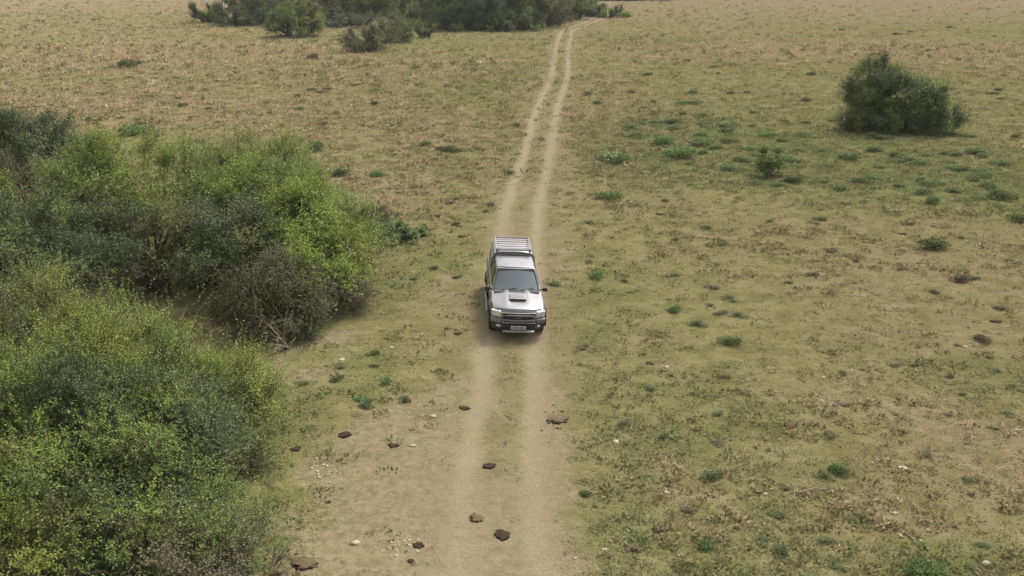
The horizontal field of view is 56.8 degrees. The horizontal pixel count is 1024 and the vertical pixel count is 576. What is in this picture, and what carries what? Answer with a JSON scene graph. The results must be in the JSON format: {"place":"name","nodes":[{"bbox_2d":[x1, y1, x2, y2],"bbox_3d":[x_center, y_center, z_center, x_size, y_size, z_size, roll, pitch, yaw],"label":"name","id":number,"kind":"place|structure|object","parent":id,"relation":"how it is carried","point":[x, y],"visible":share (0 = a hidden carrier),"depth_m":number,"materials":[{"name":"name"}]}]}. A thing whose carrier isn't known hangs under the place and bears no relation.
{"place":"outdoors","nodes":[
{"label":"outdoors","id":0,"kind":"place"},
{"bbox_2d":[0,0,1023,575],"bbox_3d":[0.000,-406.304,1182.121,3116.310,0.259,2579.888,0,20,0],"label":"ground","id":1,"kind":"structure","parent":0,"point":[540,486],"depth_m":30.37,"materials":[{"name":"beige soil"}]},
{"bbox_2d":[0,141,90,216],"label":"thicket shrub","id":2,"kind":"object","parent":1,"relation":"on","point":[20,174],"visible":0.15,"depth_m":43.36,"materials":[{"name":"green plant"}]},
{"bbox_2d":[0,84,120,203],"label":"thicket shrub","id":3,"kind":"object","parent":1,"relation":"on","point":[10,140],"visible":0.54,"depth_m":46.97,"materials":[{"name":"green plant"}]},
{"bbox_2d":[0,461,130,575],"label":"thicket shrub","id":4,"kind":"object","parent":1,"relation":"on","point":[4,521],"visible":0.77,"depth_m":16.47,"materials":[{"name":"green plant"}]},
{"bbox_2d":[0,220,151,499],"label":"thicket shrub","id":5,"kind":"object","parent":1,"relation":"on","point":[15,321],"visible":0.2,"depth_m":24.81,"materials":[{"name":"green plant"}]},
{"bbox_2d":[0,148,154,307],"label":"thicket shrub","id":6,"kind":"object","parent":1,"relation":"on","point":[36,224],"visible":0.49,"depth_m":33.46,"materials":[{"name":"green plant"}]},
{"bbox_2d":[116,58,141,66],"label":"weed clump","id":7,"kind":"object","parent":1,"relation":"on","point":[128,63],"visible":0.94,"depth_m":100.85,"materials":[{"name":"green plant"}]},
{"bbox_2d":[117,123,156,135],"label":"weed clump","id":8,"kind":"object","parent":1,"relation":"on","point":[131,128],"visible":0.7,"depth_m":63.81,"materials":[{"name":"green plant"}]},
{"bbox_2d":[0,231,316,476],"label":"thicket shrub","id":9,"kind":"object","parent":1,"relation":"on","point":[104,341],"visible":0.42,"depth_m":22.91,"materials":[{"name":"green plant"}]},
{"bbox_2d":[0,293,325,575],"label":"thicket shrub","id":10,"kind":"object","parent":1,"relation":"on","point":[188,411],"visible":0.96,"depth_m":18.90,"materials":[{"name":"green plant"}]},
{"bbox_2d":[1,175,326,311],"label":"thicket shrub","id":11,"kind":"object","parent":1,"relation":"on","point":[131,262],"visible":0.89,"depth_m":32.64,"materials":[{"name":"green plant"}]},
{"bbox_2d":[0,455,350,575],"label":"thicket shrub","id":12,"kind":"object","parent":1,"relation":"on","point":[112,560],"visible":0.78,"depth_m":17.38,"materials":[{"name":"green plant"}]},
{"bbox_2d":[0,107,371,280],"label":"thicket shrub","id":13,"kind":"object","parent":1,"relation":"on","point":[91,182],"visible":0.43,"depth_m":37.24,"materials":[{"name":"green plant"}]},
{"bbox_2d":[187,0,228,22],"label":"belt shrub","id":14,"kind":"object","parent":1,"relation":"on","point":[205,16],"visible":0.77,"depth_m":164.92,"materials":[{"name":"green plant"}]},
{"bbox_2d":[211,3,258,26],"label":"belt shrub","id":15,"kind":"object","parent":1,"relation":"on","point":[240,17],"visible":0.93,"depth_m":157.24,"materials":[{"name":"green plant"}]},
{"bbox_2d":[213,0,296,22],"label":"belt tree","id":16,"kind":"object","parent":1,"relation":"on","point":[253,3],"visible":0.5,"depth_m":162.45,"materials":[{"name":"green plant"}]},
{"bbox_2d":[251,1,281,25],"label":"belt shrub","id":17,"kind":"object","parent":1,"relation":"on","point":[262,14],"visible":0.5,"depth_m":156.56,"materials":[{"name":"green plant"}]},
{"bbox_2d":[244,284,304,360],"bbox_3d":[-7.236,1.089,28.801,1.775,2.117,2.676,-3,20,-9],"label":"dead bush","id":18,"kind":"object","parent":1,"relation":"on","point":[285,345],"visible":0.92,"depth_m":29.03,"materials":[{"name":"grey wood"}]},
{"bbox_2d":[193,227,390,350],"bbox_3d":[-7.108,0.302,30.974,6.637,4.956,5.408,-6,20,-16],"label":"dry shrub","id":19,"kind":"object","parent":1,"relation":"on","point":[308,317],"visible":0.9,"depth_m":30.17,"materials":[{"name":"green plant"}]},
{"bbox_2d":[168,139,421,313],"bbox_3d":[-8.424,-2.430,35.871,8.868,6.353,12.264,-16,25,-37],"label":"thicket shrub","id":20,"kind":"object","parent":1,"relation":"on","point":[320,202],"visible":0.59,"depth_m":34.06,"materials":[{"name":"green plant"}]},
{"bbox_2d":[263,0,331,37],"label":"belt shrub","id":21,"kind":"object","parent":1,"relation":"on","point":[309,22],"visible":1,"depth_m":137.06,"materials":[{"name":"green plant"}]},
{"bbox_2d":[290,556,318,569],"bbox_3d":[-4.174,5.520,19.049,0.590,0.045,0.473,-4,20,-10],"label":"rock","id":22,"kind":"object","parent":1,"relation":"on","point":[300,565],"visible":0.91,"depth_m":19.00,"materials":[{"name":"beige stone"}]},
{"bbox_2d":[302,140,325,150],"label":"weed clump","id":23,"kind":"object","parent":1,"relation":"on","point":[318,145],"visible":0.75,"depth_m":58.41,"materials":[{"name":"green plant"}]},
{"bbox_2d":[296,2,350,26],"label":"belt shrub","id":24,"kind":"object","parent":1,"relation":"on","point":[340,13],"visible":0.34,"depth_m":157.62,"materials":[{"name":"green plant"}]},
{"bbox_2d":[284,0,380,16],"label":"belt tree","id":25,"kind":"object","parent":1,"relation":"on","point":[328,3],"visible":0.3,"depth_m":182.67,"materials":[{"name":"green plant"}]},
{"bbox_2d":[326,167,349,175],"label":"weed clump","id":26,"kind":"object","parent":1,"relation":"on","point":[339,172],"visible":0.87,"depth_m":52.39,"materials":[{"name":"green plant"}]},
{"bbox_2d":[338,430,351,438],"bbox_3d":[-4.277,3.740,24.224,0.372,0.035,0.347,-17,26,-40],"label":"dung pat","id":27,"kind":"object","parent":1,"relation":"on","point":[345,434],"visible":1,"depth_m":24.20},
{"bbox_2d":[327,277,371,318],"bbox_3d":[-5.410,0.308,31.949,1.512,1.572,1.712,0,20,0],"label":"dead bush","id":28,"kind":"object","parent":1,"relation":"on","point":[337,314],"visible":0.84,"depth_m":32.08,"materials":[{"name":"brown plant"}]},
{"bbox_2d":[322,9,378,27],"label":"belt shrub","id":29,"kind":"object","parent":1,"relation":"on","point":[353,19],"visible":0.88,"depth_m":155.36,"materials":[{"name":"green plant"}]},
{"bbox_2d":[334,14,400,53],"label":"belt shrub","id":30,"kind":"object","parent":1,"relation":"on","point":[373,40],"visible":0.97,"depth_m":117.33,"materials":[{"name":"green plant"}]},
{"bbox_2d":[336,0,400,19],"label":"belt tree","id":31,"kind":"object","parent":1,"relation":"on","point":[374,6],"visible":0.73,"depth_m":175.17,"materials":[{"name":"green plant"}]},
{"bbox_2d":[360,199,404,227],"bbox_3d":[-5.960,-3.346,42.209,1.912,1.571,2.024,14,24,35],"label":"shrub","id":32,"kind":"object","parent":1,"relation":"on","point":[386,214],"visible":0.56,"depth_m":42.07,"materials":[{"name":"green plant"}]},
{"bbox_2d":[379,376,391,385],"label":"weed clump","id":33,"kind":"object","parent":1,"relation":"on","point":[385,379],"visible":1,"depth_m":27.13,"materials":[{"name":"green plant"}]},
{"bbox_2d":[371,9,419,43],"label":"belt shrub","id":34,"kind":"object","parent":1,"relation":"on","point":[404,30],"visible":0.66,"depth_m":129.00,"materials":[{"name":"green plant"}]},
{"bbox_2d":[369,218,430,244],"bbox_3d":[-4.837,-2.397,40.498,2.535,1.129,2.415,10,22,26],"label":"leafy weed","id":35,"kind":"object","parent":1,"relation":"on","point":[399,226],"visible":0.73,"depth_m":40.20,"materials":[{"name":"green plant"}]},
{"bbox_2d":[379,0,440,13],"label":"belt tree","id":36,"kind":"object","parent":1,"relation":"on","point":[401,6],"visible":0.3,"depth_m":183.48,"materials":[{"name":"green plant"}]},
{"bbox_2d":[412,542,424,548],"bbox_3d":[-1.945,5.330,19.644,0.246,0.025,0.264,-6,20,-15],"label":"dung pat","id":37,"kind":"object","parent":1,"relation":"on","point":[417,545],"visible":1,"depth_m":19.62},
{"bbox_2d":[384,0,453,27],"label":"belt shrub","id":38,"kind":"object","parent":1,"relation":"on","point":[413,11],"visible":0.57,"depth_m":152.07,"materials":[{"name":"green plant"}]},
{"bbox_2d":[408,17,437,37],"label":"belt shrub","id":39,"kind":"object","parent":1,"relation":"on","point":[423,32],"visible":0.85,"depth_m":135.74,"materials":[{"name":"green plant"}]},
{"bbox_2d":[441,145,461,151],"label":"weed clump","id":40,"kind":"object","parent":1,"relation":"on","point":[453,148],"visible":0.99,"depth_m":58.59,"materials":[{"name":"green plant"}]},
{"bbox_2d":[428,0,477,31],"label":"belt shrub","id":41,"kind":"object","parent":1,"relation":"on","point":[454,26],"visible":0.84,"depth_m":147.78,"materials":[{"name":"green plant"}]},
{"bbox_2d":[423,0,505,30],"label":"belt tree","id":42,"kind":"object","parent":1,"relation":"on","point":[450,4],"visible":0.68,"depth_m":148.71,"materials":[{"name":"green plant"}]},
{"bbox_2d":[469,512,484,522],"bbox_3d":[-0.756,5.002,20.625,0.411,0.031,0.330,12,23,30],"label":"dung pat","id":43,"kind":"object","parent":1,"relation":"on","point":[475,517],"visible":1,"depth_m":20.61,"materials":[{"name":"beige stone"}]},
{"bbox_2d":[452,2,511,31],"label":"belt shrub","id":44,"kind":"object","parent":1,"relation":"on","point":[480,20],"visible":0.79,"depth_m":147.46,"materials":[{"name":"green plant"}]},
{"bbox_2d":[482,463,495,468],"bbox_3d":[-0.550,4.253,22.693,0.326,0.031,0.305,7,21,20],"label":"dung pat","id":45,"kind":"object","parent":1,"relation":"on","point":[489,465],"visible":1,"depth_m":22.67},
{"bbox_2d":[494,529,509,540],"bbox_3d":[-0.220,5.204,19.990,0.398,0.041,0.373,11,22,29],"label":"dung pat","id":46,"kind":"object","parent":1,"relation":"on","point":[501,534],"visible":1,"depth_m":19.98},
{"bbox_2d":[469,0,537,25],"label":"belt tree","id":47,"kind":"object","parent":1,"relation":"on","point":[510,5],"visible":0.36,"depth_m":152.04,"materials":[{"name":"green plant"}]},
{"bbox_2d":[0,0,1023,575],"bbox_3d":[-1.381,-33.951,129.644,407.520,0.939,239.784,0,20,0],"label":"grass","id":48,"kind":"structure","parent":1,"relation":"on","point":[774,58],"depth_m":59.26,"materials":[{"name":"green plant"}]},
{"bbox_2d":[485,236,547,332],"bbox_3d":[0.079,-0.090,32.156,2.070,1.934,5.522,1,19,-4],"label":"pickup truck","id":49,"kind":"object","parent":1,"relation":"on","point":[515,303],"visible":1,"depth_m":31.26,"materials":[{"name":"silver metal"}]},
{"bbox_2d":[493,4,546,31],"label":"belt shrub","id":50,"kind":"object","parent":1,"relation":"on","point":[523,22],"visible":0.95,"depth_m":147.97,"materials":[{"name":"green plant"}]},
{"bbox_2d":[505,0,575,26],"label":"belt tree","id":51,"kind":"object","parent":1,"relation":"on","point":[543,6],"visible":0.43,"depth_m":154.30,"materials":[{"name":"green plant"}]},
{"bbox_2d":[546,415,569,423],"bbox_3d":[1.228,3.452,24.979,0.573,0.048,0.497,-18,26,-40],"label":"dung pat","id":52,"kind":"object","parent":1,"relation":"on","point":[557,419],"visible":1,"depth_m":24.94,"materials":[{"name":"beige stone"}]},
{"bbox_2d":[545,0,577,22],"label":"belt shrub","id":53,"kind":"object","parent":1,"relation":"on","point":[569,19],"visible":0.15,"depth_m":162.48,"materials":[{"name":"green plant"}]},
{"bbox_2d":[552,0,596,19],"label":"belt tree","id":54,"kind":"object","parent":1,"relation":"on","point":[578,9],"visible":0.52,"depth_m":173.23,"materials":[{"name":"green plant"}]},
{"bbox_2d":[588,271,603,278],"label":"weed clump","id":55,"kind":"object","parent":1,"relation":"on","point":[596,274],"visible":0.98,"depth_m":35.76,"materials":[{"name":"green plant"}]},
{"bbox_2d":[582,0,610,16],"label":"belt tree","id":56,"kind":"object","parent":1,"relation":"on","point":[603,5],"visible":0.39,"depth_m":181.50,"materials":[{"name":"green plant"}]},
{"bbox_2d":[594,190,623,199],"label":"weed clump","id":57,"kind":"object","parent":1,"relation":"on","point":[605,194],"visible":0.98,"depth_m":47.21,"materials":[{"name":"green plant"}]},
{"bbox_2d":[589,2,632,17],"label":"belt shrub","id":58,"kind":"object","parent":1,"relation":"on","point":[613,13],"visible":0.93,"depth_m":179.06,"materials":[{"name":"green plant"}]},
{"bbox_2d":[595,150,630,163],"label":"weed clump","id":59,"kind":"object","parent":1,"relation":"on","point":[617,156],"visible":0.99,"depth_m":55.48,"materials":[{"name":"green plant"}]},
{"bbox_2d":[624,543,636,551],"bbox_3d":[2.455,5.348,19.566,0.283,0.027,0.326,1,20,4],"label":"stone","id":60,"kind":"object","parent":1,"relation":"on","point":[632,547],"visible":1,"depth_m":19.54,"materials":[{"name":"beige stone"}]},
{"bbox_2d":[650,135,674,144],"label":"weed clump","id":61,"kind":"object","parent":1,"relation":"on","point":[662,139],"visible":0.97,"depth_m":60.25,"materials":[{"name":"green plant"}]},
{"bbox_2d":[663,116,684,123],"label":"weed clump","id":62,"kind":"object","parent":1,"relation":"on","point":[677,120],"visible":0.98,"depth_m":68.06,"materials":[{"name":"green plant"}]},
{"bbox_2d":[669,304,681,313],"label":"weed clump","id":63,"kind":"object","parent":1,"relation":"on","point":[675,308],"visible":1,"depth_m":32.19,"materials":[{"name":"green plant"}]},
{"bbox_2d":[661,145,697,157],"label":"weed clump","id":64,"kind":"object","parent":1,"relation":"on","point":[672,152],"visible":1,"depth_m":56.57,"materials":[{"name":"green plant"}]},
{"bbox_2d":[686,320,708,327],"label":"weed clump","id":65,"kind":"object","parent":1,"relation":"on","point":[699,323],"visible":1,"depth_m":31.10,"materials":[{"name":"green plant"}]},
{"bbox_2d":[689,140,710,145],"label":"weed clump","id":66,"kind":"object","parent":1,"relation":"on","point":[699,142],"visible":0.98,"depth_m":60.16,"materials":[{"name":"green plant"}]},
{"bbox_2d":[697,538,713,551],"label":"weed clump","id":67,"kind":"object","parent":1,"relation":"on","point":[706,546],"visible":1,"depth_m":19.59,"materials":[{"name":"green plant"}]},
{"bbox_2d":[700,469,722,481],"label":"weed clump","id":68,"kind":"object","parent":1,"relation":"on","point":[711,473],"visible":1,"depth_m":22.25,"materials":[{"name":"green plant"}]},
{"bbox_2d":[715,162,741,170],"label":"weed clump","id":69,"kind":"object","parent":1,"relation":"on","point":[725,167],"visible":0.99,"depth_m":53.69,"materials":[{"name":"green plant"}]},
{"bbox_2d":[716,335,742,345],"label":"weed clump","id":70,"kind":"object","parent":1,"relation":"on","point":[733,339],"visible":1,"depth_m":29.61,"materials":[{"name":"green plant"}]},
{"bbox_2d":[719,137,739,142],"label":"weed clump","id":71,"kind":"object","parent":1,"relation":"on","point":[726,139],"visible":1,"depth_m":61.11,"materials":[{"name":"green plant"}]},
{"bbox_2d":[731,155,752,161],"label":"weed clump","id":72,"kind":"object","parent":1,"relation":"on","point":[742,158],"visible":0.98,"depth_m":55.78,"materials":[{"name":"green plant"}]},
{"bbox_2d":[751,534,770,546],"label":"weed clump","id":73,"kind":"object","parent":1,"relation":"on","point":[760,537],"visible":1,"depth_m":19.84,"materials":[{"name":"green plant"}]},
{"bbox_2d":[739,133,790,178],"bbox_3d":[13.984,-7.356,52.191,2.831,2.524,2.850,0,20,0],"label":"shrub","id":74,"kind":"object","parent":1,"relation":"on","point":[769,161],"visible":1,"depth_m":52.01,"materials":[{"name":"green plant"}]},
{"bbox_2d":[766,509,787,519],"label":"weed clump","id":75,"kind":"object","parent":1,"relation":"on","point":[778,513],"visible":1,"depth_m":20.68,"materials":[{"name":"green plant"}]},
{"bbox_2d":[771,543,789,560],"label":"weed clump","id":76,"kind":"object","parent":1,"relation":"on","point":[779,550],"visible":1,"depth_m":19.38,"materials":[{"name":"green plant"}]},
{"bbox_2d":[784,157,804,162],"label":"weed clump","id":77,"kind":"object","parent":1,"relation":"on","point":[792,160],"visible":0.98,"depth_m":55.66,"materials":[{"name":"green plant"}]},
{"bbox_2d":[783,173,806,182],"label":"weed clump","id":78,"kind":"object","parent":1,"relation":"on","point":[798,177],"visible":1,"depth_m":50.83,"materials":[{"name":"green plant"}]},
{"bbox_2d":[813,471,836,480],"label":"weed clump","id":79,"kind":"object","parent":1,"relation":"on","point":[820,473],"visible":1,"depth_m":22.23,"materials":[{"name":"green plant"}]},
{"bbox_2d":[817,536,835,544],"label":"weed clump","id":80,"kind":"object","parent":1,"relation":"on","point":[823,539],"visible":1,"depth_m":19.77,"materials":[{"name":"green plant"}]},
{"bbox_2d":[827,562,846,570],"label":"weed clump","id":81,"kind":"object","parent":1,"relation":"on","point":[841,566],"visible":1,"depth_m":18.89,"materials":[{"name":"green plant"}]},
{"bbox_2d":[829,460,850,476],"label":"weed clump","id":82,"kind":"object","parent":1,"relation":"on","point":[838,468],"visible":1,"depth_m":22.40,"materials":[{"name":"green plant"}]},
{"bbox_2d":[830,184,850,190],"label":"weed clump","id":83,"kind":"object","parent":1,"relation":"on","point":[840,186],"visible":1,"depth_m":49.12,"materials":[{"name":"green plant"}]},
{"bbox_2d":[834,151,860,160],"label":"weed clump","id":84,"kind":"object","parent":1,"relation":"on","point":[850,155],"visible":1,"depth_m":56.46,"materials":[{"name":"green plant"}]},
{"bbox_2d":[847,176,875,183],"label":"weed clump","id":85,"kind":"object","parent":1,"relation":"on","point":[859,179],"visible":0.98,"depth_m":50.74,"materials":[{"name":"green plant"}]},
{"bbox_2d":[862,174,881,179],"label":"weed clump","id":86,"kind":"object","parent":1,"relation":"on","point":[871,176],"visible":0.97,"depth_m":51.49,"materials":[{"name":"green plant"}]},
{"bbox_2d":[831,45,978,135],"bbox_3d":[26.472,-13.353,65.058,10.093,7.003,7.474,0,20,0],"label":"solitary shrub","id":87,"kind":"object","parent":1,"relation":"on","point":[893,101],"visible":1,"depth_m":63.73,"materials":[{"name":"green plant"}]},
{"bbox_2d":[894,154,921,161],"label":"weed clump","id":88,"kind":"object","parent":1,"relation":"on","point":[908,157],"visible":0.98,"depth_m":55.80,"materials":[{"name":"green plant"}]},
{"bbox_2d":[910,187,932,194],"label":"weed clump","id":89,"kind":"object","parent":1,"relation":"on","point":[922,190],"visible":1,"depth_m":48.21,"materials":[{"name":"green plant"}]},
{"bbox_2d":[902,554,948,575],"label":"weed clump","id":90,"kind":"object","parent":1,"relation":"on","point":[928,570],"visible":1,"depth_m":18.67,"materials":[{"name":"green plant"}]},
{"bbox_2d":[924,195,940,203],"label":"weed clump","id":91,"kind":"object","parent":1,"relation":"on","point":[931,198],"visible":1,"depth_m":46.30,"materials":[{"name":"green plant"}]},
{"bbox_2d":[919,178,946,186],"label":"weed clump","id":92,"kind":"object","parent":1,"relation":"on","point":[924,182],"visible":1,"depth_m":50.00,"materials":[{"name":"green plant"}]},
{"bbox_2d":[915,237,951,250],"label":"weed clump","id":93,"kind":"object","parent":1,"relation":"on","point":[928,243],"visible":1,"depth_m":39.23,"materials":[{"name":"green plant"}]},
{"bbox_2d":[950,273,972,282],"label":"weed clump","id":94,"kind":"object","parent":1,"relation":"on","point":[960,278],"visible":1,"depth_m":35.34,"materials":[{"name":"green plant"}]},
{"bbox_2d":[961,475,979,484],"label":"weed clump","id":95,"kind":"object","parent":1,"relation":"on","point":[966,477],"visible":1,"depth_m":22.12,"materials":[{"name":"green plant"}]},
{"bbox_2d":[960,147,987,153],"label":"weed clump","id":96,"kind":"object","parent":1,"relation":"on","point":[972,150],"visible":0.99,"depth_m":57.63,"materials":[{"name":"green plant"}]},
{"bbox_2d":[966,174,981,180],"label":"weed clump","id":97,"kind":"object","parent":1,"relation":"on","point":[973,177],"visible":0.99,"depth_m":51.06,"materials":[{"name":"green plant"}]},
{"bbox_2d":[969,193,988,200],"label":"weed clump","id":98,"kind":"object","parent":1,"relation":"on","point":[980,196],"visible":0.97,"depth_m":47.20,"materials":[{"name":"green plant"}]},
{"bbox_2d":[972,541,990,548],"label":"weed clump","id":99,"kind":"object","parent":1,"relation":"on","point":[982,544],"visible":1,"depth_m":19.65,"materials":[{"name":"green plant"}]},
{"bbox_2d":[973,333,991,344],"bbox_3d":[14.950,1.591,30.030,0.574,0.208,0.720,-8,21,-21],"label":"rock","id":100,"kind":"object","parent":1,"relation":"on","point":[982,337],"visible":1,"depth_m":30.00,"materials":[{"name":"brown stone"}]},
{"bbox_2d":[979,180,999,188],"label":"weed clump","id":101,"kind":"object","parent":1,"relation":"on","point":[990,184],"visible":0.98,"depth_m":49.33,"materials":[{"name":"green plant"}]},
{"bbox_2d":[988,160,1011,165],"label":"weed clump","id":102,"kind":"object","parent":1,"relation":"on","point":[1005,162],"visible":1,"depth_m":54.74,"materials":[{"name":"green plant"}]},
{"bbox_2d":[985,189,1018,199],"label":"weed clump","id":103,"kind":"object","parent":1,"relation":"on","point":[1001,194],"visible":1,"depth_m":47.21,"materials":[{"name":"green plant"}]},
{"bbox_2d":[1005,211,1023,221],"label":"weed clump","id":104,"kind":"object","parent":1,"relation":"on","point":[1020,217],"visible":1,"depth_m":43.20,"materials":[{"name":"green plant"}]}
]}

